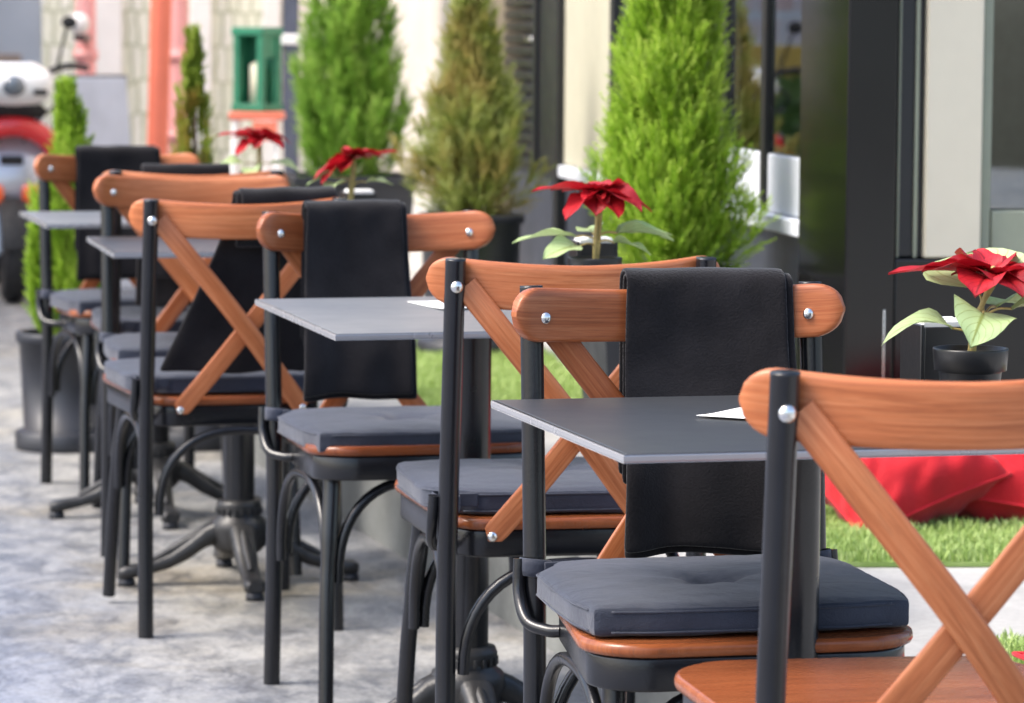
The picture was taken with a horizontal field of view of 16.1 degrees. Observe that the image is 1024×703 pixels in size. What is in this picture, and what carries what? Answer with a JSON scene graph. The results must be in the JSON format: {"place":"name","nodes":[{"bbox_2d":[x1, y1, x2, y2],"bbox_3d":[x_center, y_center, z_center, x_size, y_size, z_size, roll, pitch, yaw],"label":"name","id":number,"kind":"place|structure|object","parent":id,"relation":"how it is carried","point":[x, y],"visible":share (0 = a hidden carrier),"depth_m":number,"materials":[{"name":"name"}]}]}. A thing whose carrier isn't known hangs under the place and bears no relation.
{"place":"outdoors","nodes":[
{"label":"outdoors","id":0,"kind":"place"},
{"bbox_2d":[0,277,601,702],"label":"pavement","id":1,"kind":"structure","parent":0,"point":[68,631],"depth_m":7.45,"materials":[{"name":"grey stone"}]},
{"bbox_2d":[0,0,41,121],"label":"grey house","id":2,"kind":"structure","parent":1,"relation":"on","point":[20,30],"depth_m":37.85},
{"bbox_2d":[0,54,20,61],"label":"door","id":3,"kind":"structure","parent":2,"relation":"in","point":[3,57],"depth_m":37.85,"materials":[{"name":"white"}]},
{"bbox_2d":[0,16,88,302],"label":"parked scooter","id":4,"kind":"object","parent":1,"relation":"on","point":[26,88],"visible":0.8,"depth_m":15.69,"materials":[{"name":"plastic"}]},
{"bbox_2d":[15,74,100,453],"bbox_3d":[-1.270,-0.257,10.349,0.302,1.070,0.302,0,5,0],"label":"potted cypress","id":5,"kind":"object","parent":1,"relation":"on","point":[70,121],"visible":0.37,"depth_m":10.28,"materials":[{"name":"plant"}]},
{"bbox_2d":[73,0,97,74],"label":"pink pipe","id":6,"kind":"object","parent":1,"relation":"on","point":[85,52],"visible":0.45,"depth_m":18.49,"materials":[{"name":"metal"}]},
{"bbox_2d":[70,13,90,40],"bbox_3d":[-2.178,-1.643,18.327,0.107,0.140,0.301,0,5,0],"label":"wall lamp","id":7,"kind":"object","parent":6,"relation":"attached to","point":[82,26],"visible":0.93,"depth_m":18.20,"materials":[{"name":"white glass"}]},
{"bbox_2d":[52,74,132,287],"bbox_3d":[-1.938,-0.786,16.728,0.360,0.982,0.340,-3,6,-35],"label":"sandwich board","id":8,"kind":"object","parent":1,"relation":"on","point":[104,99],"visible":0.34,"depth_m":16.69,"materials":[{"name":"plastic"}]},
{"bbox_2d":[34,153,222,491],"bbox_3d":[-0.979,-0.079,9.417,0.451,0.874,0.520,-1,3,-19],"label":"cross back chair","id":9,"kind":"object","parent":1,"relation":"on","point":[58,171],"visible":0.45,"depth_m":9.53,"materials":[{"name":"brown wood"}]},
{"bbox_2d":[40,288,136,314],"bbox_3d":[-0.973,-0.135,9.393,0.425,0.049,0.451,-1,5,-19],"label":"seat cushion","id":10,"kind":"object","parent":9,"relation":"on","point":[80,301],"visible":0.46,"depth_m":9.25,"materials":[{"name":"fabric"}]},
{"bbox_2d":[74,145,160,280],"bbox_3d":[-1.042,-0.368,9.592,0.246,0.357,0.111,-1,5,-19],"label":"blanket","id":11,"kind":"object","parent":9,"relation":"on","point":[94,163],"visible":0.46,"depth_m":9.55,"materials":[{"name":"black fabric"}]},
{"bbox_2d":[19,211,260,529],"bbox_3d":[-0.879,0.038,8.934,0.601,0.740,0.601,-1,5,-14],"label":"cafe table","id":12,"kind":"object","parent":1,"relation":"on","point":[182,471],"visible":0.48,"depth_m":8.91,"materials":[{"name":"metal"}]},
{"bbox_2d":[217,127,298,172],"bbox_3d":[-0.633,-0.453,9.064,0.166,0.216,0.164,5,7,43],"label":"potted poinsettia","id":13,"kind":"object","parent":12,"relation":"on","point":[255,138],"visible":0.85,"depth_m":9.06,"materials":[{"name":"red plant"}]},
{"bbox_2d":[147,0,171,154],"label":"drain pipe","id":14,"kind":"object","parent":1,"relation":"on","point":[159,72],"depth_m":17.51,"materials":[{"name":"metal"}]},
{"bbox_2d":[42,0,282,170],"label":"shingled house","id":15,"kind":"structure","parent":1,"relation":"on","point":[122,36],"depth_m":19.93,"materials":[{"name":"white paint"}]},
{"bbox_2d":[168,0,188,153],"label":"pink pipe","id":16,"kind":"object","parent":1,"relation":"on","point":[180,15],"visible":0.27,"depth_m":18.49,"materials":[{"name":"metal"}]},
{"bbox_2d":[90,170,287,507],"bbox_3d":[-0.793,-0.019,8.763,0.451,0.874,0.521,-1,7,-12],"label":"cross back chair","id":17,"kind":"object","parent":1,"relation":"on","point":[98,427],"visible":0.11,"depth_m":8.50,"materials":[{"name":"brown wood"}]},
{"bbox_2d":[91,306,189,333],"bbox_3d":[-0.796,-0.079,8.777,0.426,0.049,0.451,-1,5,-12],"label":"seat cushion","id":18,"kind":"object","parent":17,"relation":"on","point":[130,319],"visible":0.24,"depth_m":8.63,"materials":[{"name":"fabric"}]},
{"bbox_2d":[135,163,229,306],"bbox_3d":[-0.769,-0.273,8.528,0.228,0.342,0.090,-1,5,-12],"label":"blanket","id":19,"kind":"object","parent":17,"relation":"on","point":[168,286],"visible":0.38,"depth_m":8.49,"materials":[{"name":"black fabric"}]},
{"bbox_2d":[168,22,220,451],"bbox_3d":[-0.913,-0.334,10.392,0.265,1.220,0.265,0,5,0],"label":"potted cypress","id":20,"kind":"object","parent":1,"relation":"on","point":[195,97],"visible":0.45,"depth_m":10.34,"materials":[{"name":"plant"}]},
{"bbox_2d":[93,174,301,578],"bbox_3d":[-0.694,0.044,8.066,0.450,0.874,0.520,0,3,-10],"label":"cross back chair","id":21,"kind":"object","parent":1,"relation":"on","point":[122,194],"visible":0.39,"depth_m":8.23,"materials":[{"name":"brown wood"}]},
{"bbox_2d":[99,332,177,359],"bbox_3d":[-0.691,-0.012,8.041,0.426,0.049,0.451,0,5,-10],"label":"seat cushion","id":22,"kind":"object","parent":21,"relation":"on","point":[122,346],"visible":0.25,"depth_m":7.90,"materials":[{"name":"fabric"}]},
{"bbox_2d":[87,236,358,601],"bbox_3d":[-0.592,0.136,7.859,0.601,0.740,0.601,-1,5,-12],"label":"cafe table","id":23,"kind":"object","parent":1,"relation":"on","point":[235,527],"visible":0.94,"depth_m":7.84,"materials":[{"name":"metal"}]},
{"bbox_2d":[306,146,396,199],"bbox_3d":[-0.351,-0.349,7.982,0.211,0.205,0.104,-1,5,-19],"label":"potted poinsettia","id":24,"kind":"object","parent":23,"relation":"on","point":[345,159],"visible":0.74,"depth_m":7.96,"materials":[{"name":"red plant"}]},
{"bbox_2d":[340,189,376,199],"bbox_3d":[-0.343,-0.310,8.105,0.072,0.106,0.072,-1,5,-12],"label":"napkin holder","id":25,"kind":"object","parent":23,"relation":"on","point":[365,194],"visible":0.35,"depth_m":8.07,"materials":[{"name":"black plastic"}]},
{"bbox_2d":[102,197,348,638],"bbox_3d":[-0.595,0.105,7.390,0.451,0.874,0.520,-1,8,-16],"label":"cross back chair","id":26,"kind":"object","parent":1,"relation":"on","point":[142,407],"visible":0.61,"depth_m":7.15,"materials":[{"name":"brown wood"}]},
{"bbox_2d":[104,357,303,393],"bbox_3d":[-0.600,0.045,7.404,0.425,0.049,0.451,-1,5,-16],"label":"seat cushion","id":27,"kind":"object","parent":26,"relation":"on","point":[122,373],"visible":0.44,"depth_m":7.24,"materials":[{"name":"fabric"}]},
{"bbox_2d":[160,186,336,373],"bbox_3d":[-0.517,-0.140,7.174,0.349,0.374,0.110,-1,5,-16],"label":"blanket","id":28,"kind":"object","parent":26,"relation":"on","point":[205,331],"visible":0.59,"depth_m":7.18,"materials":[{"name":"black fabric"}]},
{"bbox_2d":[229,111,284,173],"bbox_3d":[-1.056,-0.564,15.010,0.248,0.858,0.248,0,5,0],"label":"stool","id":29,"kind":"object","parent":1,"relation":"on","point":[236,117],"visible":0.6,"depth_m":14.88,"materials":[{"name":"pink paint"}]},
{"bbox_2d":[231,27,282,111],"bbox_3d":[-1.052,-1.166,14.956,0.156,0.346,0.156,3,6,30],"label":"lantern","id":30,"kind":"object","parent":29,"relation":"on","point":[256,69],"visible":1,"depth_m":14.93,"materials":[{"name":"green paint"}]},
{"bbox_2d":[281,0,301,171],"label":"service post","id":31,"kind":"object","parent":1,"relation":"on","point":[289,42],"visible":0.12,"depth_m":15.72,"materials":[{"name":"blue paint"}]},
{"bbox_2d":[256,210,521,702],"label":"cross back chair","id":32,"kind":"object","parent":1,"relation":"on","point":[470,233],"visible":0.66,"depth_m":6.62,"materials":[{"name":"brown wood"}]},
{"bbox_2d":[301,199,416,401],"bbox_3d":[-0.287,-0.095,6.660,0.219,0.367,0.117,-1,5,-15],"label":"blanket","id":33,"kind":"object","parent":32,"relation":"on","point":[358,248],"visible":0.72,"depth_m":6.64,"materials":[{"name":"black fabric"}]},
{"bbox_2d":[265,405,521,451],"bbox_3d":[-0.194,0.132,6.471,0.425,0.049,0.451,-1,5,-15],"label":"seat cushion","id":34,"kind":"object","parent":32,"relation":"on","point":[321,429],"visible":0.66,"depth_m":6.31,"materials":[{"name":"fabric"}]},
{"bbox_2d":[255,297,553,702],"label":"cafe table","id":35,"kind":"object","parent":1,"relation":"on","point":[487,679],"visible":0.56,"depth_m":5.97,"materials":[{"name":"metal"}]},
{"bbox_2d":[407,301,466,308],"bbox_3d":[-0.060,-0.082,6.113,0.190,0.006,0.150,-2,6,-25],"label":"paper sheet","id":36,"kind":"object","parent":35,"relation":"on","point":[436,304],"visible":0.23,"depth_m":6.11,"materials":[{"name":"white paper"}]},
{"bbox_2d":[512,178,673,265],"bbox_3d":[0.137,-0.189,6.146,0.274,0.215,0.169,0,5,0],"label":"potted poinsettia","id":37,"kind":"object","parent":35,"relation":"on","point":[596,198],"visible":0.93,"depth_m":6.10,"materials":[{"name":"red plant"}]},
{"bbox_2d":[569,236,617,256],"bbox_3d":[0.140,-0.144,6.247,0.072,0.106,0.072,0,5,-10],"label":"napkin holder","id":38,"kind":"object","parent":35,"relation":"on","point":[607,248],"visible":0.27,"depth_m":6.21,"materials":[{"name":"black plastic"}]},
{"bbox_2d":[133,286,679,702],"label":"terrace","id":39,"kind":"structure","parent":1,"relation":"on","point":[380,519],"depth_m":8.35,"materials":[{"name":"stone"}]},
{"bbox_2d":[318,270,1023,655],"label":"terrace paving","id":40,"kind":"structure","parent":39,"relation":"on","point":[924,624],"depth_m":6.18,"materials":[{"name":"white stone"}]},
{"bbox_2d":[284,0,418,213],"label":"potted cypress","id":41,"kind":"object","parent":40,"relation":"on","point":[350,100],"visible":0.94,"depth_m":13.16,"materials":[{"name":"plant"}]},
{"bbox_2d":[415,339,581,405],"bbox_3d":[-0.096,0.036,10.078,0.541,0.048,2.297,0,5,-6],"label":"turf mat","id":42,"kind":"object","parent":40,"relation":"on","point":[505,379],"visible":0.27,"depth_m":9.70,"materials":[{"name":"green plant"}]},
{"bbox_2d":[388,0,556,355],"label":"potted cypress","id":43,"kind":"object","parent":42,"relation":"on","point":[476,117],"visible":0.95,"depth_m":10.47,"materials":[{"name":"plant"}]},
{"bbox_2d":[579,0,780,397],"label":"potted cypress","id":44,"kind":"object","parent":40,"relation":"on","point":[665,153],"visible":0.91,"depth_m":8.02,"materials":[{"name":"plant"}]},
{"bbox_2d":[825,504,1023,566],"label":"turf mat","id":45,"kind":"object","parent":40,"relation":"on","point":[957,542],"visible":0.27,"depth_m":6.66,"materials":[{"name":"green plant"}]},
{"bbox_2d":[825,455,1012,529],"bbox_3d":[0.735,0.222,6.982,0.336,0.227,0.327,-22,39,-17],"label":"floor cushion","id":46,"kind":"object","parent":45,"relation":"on","point":[925,489],"visible":0.29,"depth_m":6.86,"materials":[{"name":"red fabric"}]},
{"bbox_2d":[957,454,1023,522],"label":"floor cushion","id":47,"kind":"object","parent":45,"relation":"on","point":[1004,498],"visible":0.24,"depth_m":6.92,"materials":[{"name":"red fabric"}]},
{"bbox_2d":[995,625,1023,663],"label":"turf mat","id":48,"kind":"object","parent":40,"relation":"on","point":[1012,643],"visible":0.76,"depth_m":5.55,"materials":[{"name":"green plant"}]},
{"bbox_2d":[1011,651,1023,660],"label":"floor cushion","id":49,"kind":"object","parent":48,"relation":"on","point":[1018,654],"visible":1,"depth_m":5.34,"materials":[{"name":"red fabric"}]},
{"bbox_2d":[299,0,532,272],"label":"stone house","id":50,"kind":"structure","parent":1,"relation":"on","point":[417,26],"depth_m":14.14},
{"bbox_2d":[394,256,719,702],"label":"cross back chair","id":51,"kind":"object","parent":1,"relation":"on","point":[485,292],"visible":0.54,"depth_m":5.39,"materials":[{"name":"brown wood"}]},
{"bbox_2d":[396,457,622,513],"bbox_3d":[0.050,0.207,5.650,0.425,0.049,0.451,-1,5,-11],"label":"seat cushion","id":52,"kind":"object","parent":51,"relation":"on","point":[489,486],"visible":0.45,"depth_m":5.51,"materials":[{"name":"fabric"}]},
{"bbox_2d":[511,281,912,702],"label":"cross back chair","id":53,"kind":"object","parent":1,"relation":"on","point":[563,323],"visible":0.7,"depth_m":4.76,"materials":[{"name":"brown wood"}]},
{"bbox_2d":[618,267,796,557],"bbox_3d":[0.266,0.081,4.821,0.246,0.383,0.113,0,5,-6],"label":"blanket","id":54,"kind":"object","parent":53,"relation":"on","point":[707,331],"visible":0.69,"depth_m":4.80,"materials":[{"name":"black fabric"}]},
{"bbox_2d":[519,548,908,636],"bbox_3d":[0.254,0.301,4.609,0.425,0.049,0.451,-1,5,-10],"label":"seat cushion","id":55,"kind":"object","parent":53,"relation":"on","point":[677,596],"visible":0.8,"depth_m":4.45,"materials":[{"name":"fabric"}]},
{"bbox_2d":[491,395,1023,658],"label":"cafe table","id":56,"kind":"object","parent":1,"relation":"on","point":[631,430],"visible":0.45,"depth_m":4.34,"materials":[{"name":"metal"}]},
{"bbox_2d":[696,407,744,418],"bbox_3d":[0.333,0.077,4.394,0.180,0.004,0.130,3,6,28],"label":"paper sheet","id":57,"kind":"object","parent":56,"relation":"on","point":[734,413],"visible":0.2,"depth_m":4.41,"materials":[{"name":"white paper"}]},
{"bbox_2d":[900,316,967,380],"bbox_3d":[0.538,0.010,4.589,0.072,0.106,0.072,-1,5,-15],"label":"napkin holder","id":58,"kind":"object","parent":56,"relation":"on","point":[919,342],"visible":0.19,"depth_m":4.55,"materials":[{"name":"black plastic"}]},
{"bbox_2d":[881,248,1023,381],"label":"potted poinsettia","id":59,"kind":"object","parent":56,"relation":"on","point":[977,272],"visible":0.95,"depth_m":4.42,"materials":[{"name":"red plant"}]},
{"bbox_2d":[674,368,1023,702],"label":"cross back chair","id":60,"kind":"object","parent":1,"relation":"on","point":[827,421],"visible":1,"depth_m":3.62,"materials":[{"name":"brown wood"}]},
{"bbox_2d":[504,0,1023,380],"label":"cafe building","id":61,"kind":"structure","parent":0,"point":[885,137],"depth_m":7.60,"materials":[{"name":"paint"}]},
{"bbox_2d":[608,0,801,216],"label":"street window","id":62,"kind":"structure","parent":61,"relation":"in","point":[765,63],"depth_m":8.35,"materials":[{"name":"glass"}]},
{"bbox_2d":[894,0,924,257],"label":"window frame","id":63,"kind":"structure","parent":61,"relation":"in","point":[911,13],"depth_m":7.54,"materials":[{"name":"grey metal"}]},
{"bbox_2d":[980,0,1023,253],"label":"window","id":64,"kind":"structure","parent":61,"relation":"in","point":[1002,186],"depth_m":7.68,"materials":[{"name":"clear glass"}]}
]}

